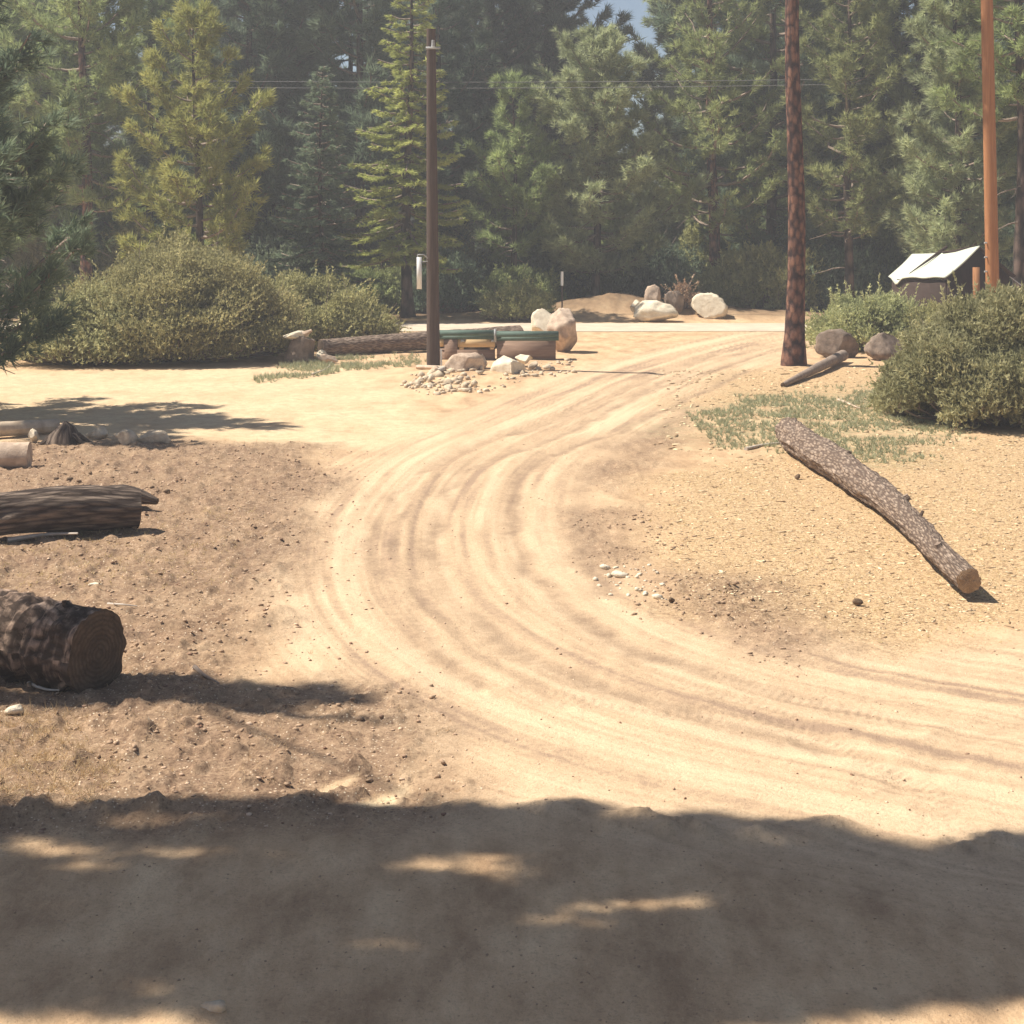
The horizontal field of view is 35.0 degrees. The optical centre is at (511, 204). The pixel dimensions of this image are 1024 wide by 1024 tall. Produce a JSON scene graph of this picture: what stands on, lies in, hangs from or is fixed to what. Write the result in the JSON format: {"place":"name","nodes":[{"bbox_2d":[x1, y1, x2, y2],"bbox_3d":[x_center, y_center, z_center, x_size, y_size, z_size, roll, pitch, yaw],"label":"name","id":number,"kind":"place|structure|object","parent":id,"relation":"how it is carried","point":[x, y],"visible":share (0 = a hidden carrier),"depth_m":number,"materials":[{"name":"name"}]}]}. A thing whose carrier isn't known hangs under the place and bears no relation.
{"place":"outdoors","nodes":[
{"label":"outdoors","id":0,"kind":"place"},
{"bbox_2d":[2,323,809,330],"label":"road","id":1,"kind":"structure","parent":0,"point":[662,326],"depth_m":47.49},
{"bbox_2d":[0,293,1023,1023],"bbox_3d":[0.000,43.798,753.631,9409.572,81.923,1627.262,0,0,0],"label":"ground","id":2,"kind":"structure","parent":0,"point":[710,743],"depth_m":11.42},
{"bbox_2d":[0,442,32,468],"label":"log section","id":3,"kind":"object","parent":2,"relation":"on","point":[16,454],"visible":0.94,"depth_m":22.08,"materials":[{"name":"brown wood"}]},
{"bbox_2d":[0,419,59,436],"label":"bleached log","id":4,"kind":"object","parent":2,"relation":"on","point":[14,428],"visible":0.86,"depth_m":25.21,"materials":[{"name":"brown wood"}]},
{"bbox_2d":[1,213,96,315],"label":"understory shrub","id":5,"kind":"object","parent":2,"relation":"on","point":[35,255],"visible":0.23,"depth_m":53.04,"materials":[{"name":"green plant"}]},
{"bbox_2d":[0,0,101,288],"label":"pine tree","id":6,"kind":"object","parent":2,"relation":"on","point":[20,30],"visible":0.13,"depth_m":51.82,"materials":[{"name":"green plant"}]},
{"bbox_2d":[0,0,120,374],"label":"pine tree","id":7,"kind":"object","parent":2,"relation":"on","point":[21,211],"visible":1,"depth_m":27.64,"materials":[{"name":"green plant"}]},
{"bbox_2d":[0,697,125,806],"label":"dry grass","id":8,"kind":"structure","parent":2,"relation":"on","point":[53,758],"depth_m":10.35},
{"bbox_2d":[0,588,126,693],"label":"ringed log","id":9,"kind":"object","parent":2,"relation":"on","point":[51,643],"visible":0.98,"depth_m":11.99,"materials":[{"name":"brown wood"}]},
{"bbox_2d":[40,421,90,445],"bbox_3d":[-6.732,3.450,24.462,0.770,0.394,0.560,0,0,0],"label":"root stump","id":10,"kind":"object","parent":2,"relation":"on","point":[64,433],"visible":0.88,"depth_m":24.33,"materials":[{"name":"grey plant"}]},
{"bbox_2d":[0,0,137,275],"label":"forest tree","id":11,"kind":"object","parent":2,"relation":"on","point":[19,37],"visible":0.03,"depth_m":57.72,"materials":[{"name":"plant"}]},
{"bbox_2d":[0,485,141,535],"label":"dark log","id":12,"kind":"object","parent":2,"relation":"on","point":[73,508],"visible":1,"depth_m":17.50,"materials":[{"name":"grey wood"}]},
{"bbox_2d":[4,0,150,260],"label":"forest tree","id":13,"kind":"object","parent":2,"relation":"on","point":[79,207],"visible":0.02,"depth_m":58.64,"materials":[{"name":"plant"}]},
{"bbox_2d":[7,271,175,365],"bbox_3d":[-9.670,2.583,37.050,4.235,2.204,3.817,0,0,0],"label":"shrub","id":14,"kind":"object","parent":2,"relation":"on","point":[55,354],"visible":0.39,"depth_m":35.98,"materials":[{"name":"green plant"}]},
{"bbox_2d":[0,0,183,287],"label":"pine tree","id":15,"kind":"object","parent":2,"relation":"on","point":[108,73],"visible":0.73,"depth_m":49.01,"materials":[{"name":"green plant"}]},
{"bbox_2d":[93,211,161,275],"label":"understory shrub","id":16,"kind":"object","parent":2,"relation":"on","point":[107,262],"visible":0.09,"depth_m":54.48,"materials":[{"name":"green plant"}]},
{"bbox_2d":[0,502,267,592],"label":"bank grass","id":17,"kind":"structure","parent":2,"relation":"on","point":[41,573],"depth_m":16.42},
{"bbox_2d":[63,0,230,254],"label":"forest tree","id":18,"kind":"object","parent":2,"relation":"on","point":[153,6],"visible":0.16,"depth_m":58.64,"materials":[{"name":"plant"}]},
{"bbox_2d":[138,430,170,443],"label":"rock","id":19,"kind":"object","parent":2,"relation":"on","point":[150,436],"visible":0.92,"depth_m":24.46,"materials":[{"name":"stone"}]},
{"bbox_2d":[97,0,238,233],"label":"forest tree","id":20,"kind":"object","parent":2,"relation":"on","point":[176,61],"depth_m":65.27,"materials":[{"name":"plant"}]},
{"bbox_2d":[54,221,314,364],"bbox_3d":[-7.945,2.009,38.033,6.673,3.311,5.613,0,0,0],"label":"shrub","id":21,"kind":"object","parent":2,"relation":"on","point":[219,305],"visible":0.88,"depth_m":36.72,"materials":[{"name":"green plant"}]},
{"bbox_2d":[107,0,278,332],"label":"young pine tree","id":22,"kind":"object","parent":2,"relation":"on","point":[191,133],"visible":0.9,"depth_m":44.81,"materials":[{"name":"green plant"}]},
{"bbox_2d":[0,438,445,821],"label":"soil clods","id":23,"kind":"object","parent":2,"relation":"on","point":[358,718],"visible":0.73,"depth_m":14.12,"materials":[{"name":"soil"}]},
{"bbox_2d":[0,438,465,819],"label":"needle litter","id":24,"kind":"object","parent":2,"relation":"on","point":[190,619],"visible":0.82,"depth_m":14.41,"materials":[{"name":"brown plant"}]},
{"bbox_2d":[125,0,353,243],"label":"forest tree","id":25,"kind":"object","parent":2,"relation":"on","point":[272,10],"visible":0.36,"depth_m":57.49,"materials":[{"name":"plant"}]},
{"bbox_2d":[183,0,311,229],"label":"forest tree","id":26,"kind":"object","parent":2,"relation":"on","point":[237,21],"visible":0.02,"depth_m":62.70,"materials":[{"name":"plant"}]},
{"bbox_2d":[0,441,519,833],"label":"pebbles","id":27,"kind":"object","parent":2,"relation":"on","point":[201,726],"visible":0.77,"depth_m":13.54,"materials":[{"name":"brown stone"}]},
{"bbox_2d":[245,207,307,246],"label":"understory shrub","id":28,"kind":"object","parent":2,"relation":"on","point":[272,231],"visible":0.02,"depth_m":57.23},
{"bbox_2d":[240,230,317,281],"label":"understory shrub","id":29,"kind":"object","parent":2,"relation":"on","point":[263,248],"visible":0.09,"depth_m":53.58,"materials":[{"name":"plant"}]},
{"bbox_2d":[195,0,369,212],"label":"pine tree","id":30,"kind":"object","parent":2,"relation":"on","point":[298,72],"visible":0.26,"depth_m":58.39,"materials":[{"name":"green plant"}]},
{"bbox_2d":[284,329,315,363],"bbox_3d":[-4.843,3.272,36.873,0.741,0.898,0.729,0,0,17],"label":"split stump","id":31,"kind":"object","parent":2,"relation":"on","point":[300,348],"visible":0.74,"depth_m":36.66,"materials":[{"name":"brown wood"}]},
{"bbox_2d":[265,66,382,305],"bbox_3d":[-5.824,-0.228,49.958,3.931,8.254,3.821,0,0,0],"label":"fir tree","id":32,"kind":"object","parent":2,"relation":"on","point":[320,249],"visible":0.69,"depth_m":49.83,"materials":[{"name":"plant"}]},
{"bbox_2d":[253,259,411,350],"bbox_3d":[-5.289,2.524,40.994,5.533,2.332,3.312,0,0,0],"label":"shrub","id":33,"kind":"object","parent":2,"relation":"on","point":[331,309],"visible":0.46,"depth_m":40.40,"materials":[{"name":"green plant"}]},
{"bbox_2d":[283,0,394,249],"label":"forest tree","id":34,"kind":"object","parent":2,"relation":"on","point":[350,59],"visible":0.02,"depth_m":63.35,"materials":[{"name":"plant"}]},
{"bbox_2d":[253,351,426,382],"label":"verge grass","id":35,"kind":"structure","parent":2,"relation":"on","point":[314,366],"depth_m":35.71,"materials":[{"name":"plant"}]},
{"bbox_2d":[236,0,477,271],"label":"forest tree","id":36,"kind":"object","parent":2,"relation":"on","point":[330,18],"visible":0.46,"depth_m":56.78,"materials":[{"name":"plant"}]},
{"bbox_2d":[333,259,397,313],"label":"understory shrub","id":37,"kind":"object","parent":2,"relation":"on","point":[365,272],"visible":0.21,"depth_m":53.23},
{"bbox_2d":[360,263,441,313],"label":"understory shrub","id":38,"kind":"object","parent":2,"relation":"on","point":[387,277],"visible":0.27,"depth_m":53.85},
{"bbox_2d":[337,0,469,317],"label":"fir tree","id":39,"kind":"object","parent":2,"relation":"on","point":[404,245],"visible":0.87,"depth_m":51.18,"materials":[{"name":"plant"}]},
{"bbox_2d":[317,325,523,354],"bbox_3d":[-2.173,3.330,39.885,5.440,0.553,0.554,0,0,-29],"label":"roadside log","id":40,"kind":"object","parent":2,"relation":"on","point":[399,342],"visible":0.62,"depth_m":39.20,"materials":[{"name":"brown wood"}]},
{"bbox_2d":[336,0,522,270],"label":"forest tree","id":41,"kind":"object","parent":2,"relation":"on","point":[466,62],"visible":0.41,"depth_m":62.17,"materials":[{"name":"plant"}]},
{"bbox_2d":[417,29,441,365],"bbox_3d":[-1.805,0.064,35.636,0.556,7.846,0.309,0,0,0],"label":"utility pole","id":42,"kind":"object","parent":2,"relation":"on","point":[434,353],"visible":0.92,"depth_m":35.54,"materials":[{"name":"brown wood"}]},
{"bbox_2d":[392,245,488,313],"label":"understory shrub","id":43,"kind":"object","parent":2,"relation":"on","point":[456,289],"visible":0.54,"depth_m":53.30,"materials":[{"name":"plant"}]},
{"bbox_2d":[400,365,484,394],"bbox_3d":[-1.397,3.523,32.870,1.688,0.313,4.580,0,0,0],"label":"rubble","id":44,"kind":"object","parent":2,"relation":"on","point":[431,375],"visible":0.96,"depth_m":32.48,"materials":[{"name":"stone"}]},
{"bbox_2d":[438,219,486,272],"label":"understory shrub","id":45,"kind":"object","parent":2,"relation":"on","point":[470,249],"visible":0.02,"depth_m":62.12,"materials":[{"name":"green plant"}]},
{"bbox_2d":[445,352,484,370],"bbox_3d":[-1.002,3.384,34.244,0.876,0.543,0.614,0,0,-39],"label":"rock","id":46,"kind":"object","parent":2,"relation":"on","point":[466,361],"visible":0.72,"depth_m":34.01,"materials":[{"name":"beige stone"}]},
{"bbox_2d":[419,0,572,253],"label":"pine tree","id":47,"kind":"object","parent":2,"relation":"on","point":[515,39],"visible":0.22,"depth_m":65.14,"materials":[{"name":"green plant"}]},
{"bbox_2d":[440,329,558,359],"bbox_3d":[-0.318,3.329,37.785,2.801,0.902,0.470,0,0,0],"label":"bench","id":48,"kind":"object","parent":2,"relation":"on","point":[538,345],"visible":0.81,"depth_m":37.60,"materials":[{"name":"green paint"}]},
{"bbox_2d":[490,355,525,373],"bbox_3d":[-0.102,3.391,34.075,0.641,0.452,0.700,0,0,31],"label":"rock","id":49,"kind":"object","parent":2,"relation":"on","point":[504,364],"visible":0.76,"depth_m":33.82,"materials":[{"name":"white stone"}]},
{"bbox_2d":[454,66,564,268],"bbox_3d":[0.012,-0.352,54.442,4.089,8.566,3.402,0,0,36],"label":"young pine tree","id":50,"kind":"object","parent":2,"relation":"on","point":[502,151],"visible":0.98,"depth_m":54.34,"materials":[{"name":"green plant"}]},
{"bbox_2d":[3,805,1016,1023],"bbox_3d":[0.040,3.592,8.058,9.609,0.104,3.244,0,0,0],"label":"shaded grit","id":51,"kind":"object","parent":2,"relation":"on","point":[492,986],"visible":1,"depth_m":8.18,"materials":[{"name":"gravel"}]},
{"bbox_2d":[468,274,556,320],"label":"shrub","id":52,"kind":"object","parent":2,"relation":"on","point":[524,301],"visible":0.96,"depth_m":50.02,"materials":[{"name":"green plant"}]},
{"bbox_2d":[468,260,568,309],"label":"understory shrub","id":53,"kind":"object","parent":2,"relation":"on","point":[497,279],"visible":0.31,"depth_m":53.55,"materials":[{"name":"plant"}]},
{"bbox_2d":[468,358,576,392],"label":"gravel","id":54,"kind":"structure","parent":2,"relation":"on","point":[522,373],"depth_m":33.88,"materials":[{"name":"stone"}]},
{"bbox_2d":[493,223,582,299],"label":"understory shrub","id":55,"kind":"object","parent":2,"relation":"on","point":[539,259],"visible":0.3,"depth_m":56.51,"materials":[{"name":"plant"}]},
{"bbox_2d":[531,309,550,330],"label":"boulder","id":56,"kind":"object","parent":2,"relation":"on","point":[540,318],"visible":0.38,"depth_m":44.22,"materials":[{"name":"white stone"}]},
{"bbox_2d":[487,1,595,244],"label":"forest tree","id":57,"kind":"object","parent":2,"relation":"on","point":[581,16],"visible":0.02,"depth_m":73.69,"materials":[{"name":"plant"}]},
{"bbox_2d":[444,0,664,251],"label":"forest tree","id":58,"kind":"object","parent":2,"relation":"on","point":[565,23],"visible":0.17,"depth_m":65.99,"materials":[{"name":"plant"}]},
{"bbox_2d":[547,308,576,351],"bbox_3d":[1.242,3.125,39.589,0.749,1.220,0.759,0,0,44],"label":"boulder","id":59,"kind":"object","parent":2,"relation":"on","point":[562,321],"visible":0.81,"depth_m":39.39,"materials":[{"name":"beige stone"}]},
{"bbox_2d":[494,21,712,295],"bbox_3d":[2.942,-1.182,55.211,6.310,10.251,6.056,0,0,41],"label":"young pine tree","id":60,"kind":"object","parent":2,"relation":"on","point":[567,237],"visible":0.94,"depth_m":54.37,"materials":[{"name":"green plant"}]},
{"bbox_2d":[571,203,662,297],"bbox_3d":[3.400,1.800,58.641,4.288,4.309,3.974,0,0,15],"label":"understory shrub","id":61,"kind":"object","parent":2,"relation":"on","point":[607,224],"visible":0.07,"depth_m":57.56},
{"bbox_2d":[593,564,666,599],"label":"white stones","id":62,"kind":"object","parent":2,"relation":"on","point":[655,596],"visible":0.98,"depth_m":15.48,"materials":[{"name":"stone"}]},
{"bbox_2d":[574,234,708,301],"bbox_3d":[4.965,2.392,58.005,5.889,3.067,4.624,0,0,2],"label":"understory shrub","id":63,"kind":"object","parent":2,"relation":"on","point":[665,266],"visible":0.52,"depth_m":56.89,"materials":[{"name":"plant"}]},
{"bbox_2d":[633,300,677,321],"bbox_3d":[4.413,3.300,49.845,1.409,0.734,0.823,0,0,17],"label":"boulder","id":64,"kind":"object","parent":2,"relation":"on","point":[651,311],"visible":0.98,"depth_m":49.59,"materials":[{"name":"white stone"}]},
{"bbox_2d":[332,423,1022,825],"bbox_3d":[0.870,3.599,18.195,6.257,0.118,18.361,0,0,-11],"label":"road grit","id":65,"kind":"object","parent":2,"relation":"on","point":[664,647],"visible":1,"depth_m":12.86,"materials":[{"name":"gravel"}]},
{"bbox_2d":[626,0,729,191],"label":"forest tree","id":66,"kind":"object","parent":2,"relation":"on","point":[647,19],"visible":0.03,"depth_m":89.32,"materials":[{"name":"plant"}]},
{"bbox_2d":[661,273,699,308],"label":"dry bush","id":67,"kind":"object","parent":2,"relation":"on","point":[687,295],"visible":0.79,"depth_m":51.51,"materials":[{"name":"brown plant"}]},
{"bbox_2d":[601,0,769,248],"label":"forest tree","id":68,"kind":"object","parent":2,"relation":"on","point":[676,226],"visible":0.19,"depth_m":66.22,"materials":[{"name":"plant"}]},
{"bbox_2d":[570,510,805,666],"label":"dirt lumps","id":69,"kind":"object","parent":2,"relation":"on","point":[712,608],"visible":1,"depth_m":15.06,"materials":[{"name":"soil"}]},
{"bbox_2d":[663,214,748,293],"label":"understory shrub","id":70,"kind":"object","parent":2,"relation":"on","point":[691,235],"visible":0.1,"depth_m":57.97,"materials":[{"name":"green plant"}]},
{"bbox_2d":[691,293,727,318],"bbox_3d":[6.178,3.180,50.838,1.134,0.856,0.960,0,0,0],"label":"boulder","id":71,"kind":"object","parent":2,"relation":"on","point":[709,306],"visible":1,"depth_m":50.55,"materials":[{"name":"white stone"}]},
{"bbox_2d":[639,1,784,234],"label":"forest tree","id":72,"kind":"object","parent":2,"relation":"on","point":[654,49],"depth_m":75.98,"materials":[{"name":"plant"}]},
{"bbox_2d":[616,0,810,275],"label":"pine tree","id":73,"kind":"object","parent":2,"relation":"on","point":[710,72],"visible":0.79,"depth_m":55.55,"materials":[{"name":"green plant"}]},
{"bbox_2d":[686,236,835,310],"bbox_3d":[8.550,2.419,55.071,5.303,2.762,4.163,0,0,21],"label":"understory shrub","id":74,"kind":"object","parent":2,"relation":"on","point":[755,278],"visible":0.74,"depth_m":54.20,"materials":[{"name":"green plant"}]},
{"bbox_2d":[648,0,879,254],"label":"forest tree","id":75,"kind":"object","parent":2,"relation":"on","point":[772,209],"visible":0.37,"depth_m":57.00,"materials":[{"name":"plant"}]},
{"bbox_2d":[780,0,806,365],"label":"ponderosa pine","id":76,"kind":"object","parent":2,"relation":"on","point":[794,349],"visible":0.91,"depth_m":36.31,"materials":[{"name":"red plant"}]},
{"bbox_2d":[699,9,895,248],"bbox_3d":[11.437,-6.022,63.351,8.055,20.831,8.899,0,0,44],"label":"forest tree","id":77,"kind":"object","parent":2,"relation":"on","point":[766,63],"visible":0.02,"depth_m":62.70,"materials":[{"name":"plant"}]},
{"bbox_2d":[780,350,848,386],"bbox_3d":[6.477,3.461,34.579,0.268,0.287,5.630,0,0,23],"label":"thin log","id":78,"kind":"object","parent":2,"relation":"on","point":[840,356],"visible":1,"depth_m":34.51,"materials":[{"name":"brown wood"}]},
{"bbox_2d":[805,241,842,311],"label":"understory shrub","id":79,"kind":"object","parent":2,"relation":"on","point":[827,284],"visible":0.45,"depth_m":54.04,"materials":[{"name":"plant"}]},
{"bbox_2d":[719,0,933,246],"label":"forest tree","id":80,"kind":"object","parent":2,"relation":"on","point":[756,147],"visible":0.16,"depth_m":58.08,"materials":[{"name":"plant"}]},
{"bbox_2d":[629,435,1023,642],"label":"slope straw","id":81,"kind":"object","parent":2,"relation":"on","point":[868,532],"visible":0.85,"depth_m":17.70,"materials":[{"name":"beige plant"}]},
{"bbox_2d":[684,383,977,463],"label":"grass","id":82,"kind":"structure","parent":2,"relation":"on","point":[849,423],"depth_m":26.50,"materials":[{"name":"plant"}]},
{"bbox_2d":[644,438,1023,641],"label":"bark chips","id":83,"kind":"object","parent":2,"relation":"on","point":[832,558],"visible":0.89,"depth_m":17.58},
{"bbox_2d":[648,365,1023,474],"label":"forest litter","id":84,"kind":"object","parent":2,"relation":"on","point":[874,377],"visible":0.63,"depth_m":28.93,"materials":[{"name":"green plant"}]},
{"bbox_2d":[776,242,896,310],"bbox_3d":[11.220,2.505,55.094,5.061,2.636,3.973,0,0,-12],"label":"understory shrub","id":85,"kind":"object","parent":2,"relation":"on","point":[867,267],"visible":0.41,"depth_m":54.59,"materials":[{"name":"plant"}]},
{"bbox_2d":[815,329,858,357],"bbox_3d":[7.692,3.312,38.445,0.949,0.769,0.682,0,0,25],"label":"rock","id":86,"kind":"object","parent":2,"relation":"on","point":[829,342],"visible":0.82,"depth_m":38.26,"materials":[{"name":"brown stone"}]},
{"bbox_2d":[775,0,922,297],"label":"pine tree","id":87,"kind":"object","parent":2,"relation":"on","point":[855,127],"visible":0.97,"depth_m":52.85,"materials":[{"name":"green plant"}]},
{"bbox_2d":[823,227,883,263],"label":"understory shrub","id":88,"kind":"object","parent":2,"relation":"on","point":[838,242],"visible":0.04,"depth_m":57.90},
{"bbox_2d":[805,272,919,350],"bbox_3d":[9.132,2.701,40.430,4.077,1.965,3.119,0,0,0],"label":"shrub","id":89,"kind":"object","parent":2,"relation":"on","point":[859,319],"visible":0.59,"depth_m":40.00,"materials":[{"name":"green plant"}]},
{"bbox_2d":[775,417,981,592],"bbox_3d":[4.220,3.388,19.401,0.551,0.497,9.431,0,0,-1],"label":"fallen log","id":90,"kind":"object","parent":2,"relation":"on","point":[832,461],"visible":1,"depth_m":18.86,"materials":[{"name":"brown wood"}]},
{"bbox_2d":[864,332,902,360],"bbox_3d":[8.640,3.326,37.685,0.919,0.739,0.808,0,0,0],"label":"rock","id":91,"kind":"object","parent":2,"relation":"on","point":[879,347],"visible":0.75,"depth_m":37.50,"materials":[{"name":"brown stone"}]},
{"bbox_2d":[862,219,913,270],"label":"understory shrub","id":92,"kind":"object","parent":2,"relation":"on","point":[887,255],"visible":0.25,"depth_m":57.78,"materials":[{"name":"plant"}]},
{"bbox_2d":[866,348,942,419],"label":"shrub","id":93,"kind":"object","parent":2,"relation":"on","point":[923,405],"visible":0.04,"depth_m":27.52,"materials":[{"name":"green plant"}]},
{"bbox_2d":[819,0,1003,253],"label":"forest tree","id":94,"kind":"object","parent":2,"relation":"on","point":[901,92],"visible":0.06,"depth_m":58.73,"materials":[{"name":"plant"}]},
{"bbox_2d":[829,0,995,232],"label":"pine tree","id":95,"kind":"object","parent":2,"relation":"on","point":[900,9],"visible":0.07,"depth_m":60.10,"materials":[{"name":"green plant"}]},
{"bbox_2d":[882,291,949,341],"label":"shrub","id":96,"kind":"object","parent":2,"relation":"on","point":[924,313],"visible":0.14,"depth_m":39.17,"materials":[{"name":"green plant"}]},
{"bbox_2d":[866,269,1023,429],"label":"shrub","id":97,"kind":"object","parent":2,"relation":"on","point":[964,359],"visible":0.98,"depth_m":26.27,"materials":[{"name":"green plant"}]},
{"bbox_2d":[879,0,1016,279],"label":"young pine tree","id":98,"kind":"object","parent":2,"relation":"on","point":[927,168],"visible":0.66,"depth_m":49.50,"materials":[{"name":"green plant"}]},
{"bbox_2d":[888,246,1021,307],"bbox_3d":[12.490,2.380,43.810,3.356,2.648,4.641,0,0,-7],"label":"canvas shelter","id":99,"kind":"object","parent":2,"relation":"on","point":[966,265],"visible":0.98,"depth_m":42.58,"materials":[{"name":"white fabric"}]},
{"bbox_2d":[927,0,1023,292],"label":"pine tree","id":100,"kind":"object","parent":2,"relation":"on","point":[1011,88],"visible":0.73,"depth_m":46.98,"materials":[{"name":"green plant"}]},
{"bbox_2d":[934,0,1023,227],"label":"forest tree","id":101,"kind":"object","parent":2,"relation":"on","point":[1007,196],"visible":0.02,"depth_m":58.66,"materials":[{"name":"plant"}]},
{"bbox_2d":[981,0,998,291],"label":"utility pole","id":102,"kind":"object","parent":2,"relation":"on","point":[991,256],"visible":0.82,"depth_m":33.89,"materials":[{"name":"brown wood"}]},
{"bbox_2d":[18,75,1015,82],"bbox_3d":[0.009,-4.220,51.999,49.996,0.663,0.020,0,0,-5],"label":"power line","id":103,"kind":"object","parent":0,"point":[511,82],"visible":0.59,"depth_m":52.22,"materials":[{"name":"grey metal"}]},
{"bbox_2d":[97,0,1001,217],"label":"sky","id":104,"kind":"structure","parent":0,"point":[636,7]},
{"bbox_2d":[93,80,1011,88],"bbox_3d":[0.009,-4.046,51.999,49.996,0.715,0.020,0,0,-5],"label":"power line","id":105,"kind":"object","parent":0,"point":[579,87],"visible":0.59,"depth_m":52.21,"materials":[{"name":"grey metal"}]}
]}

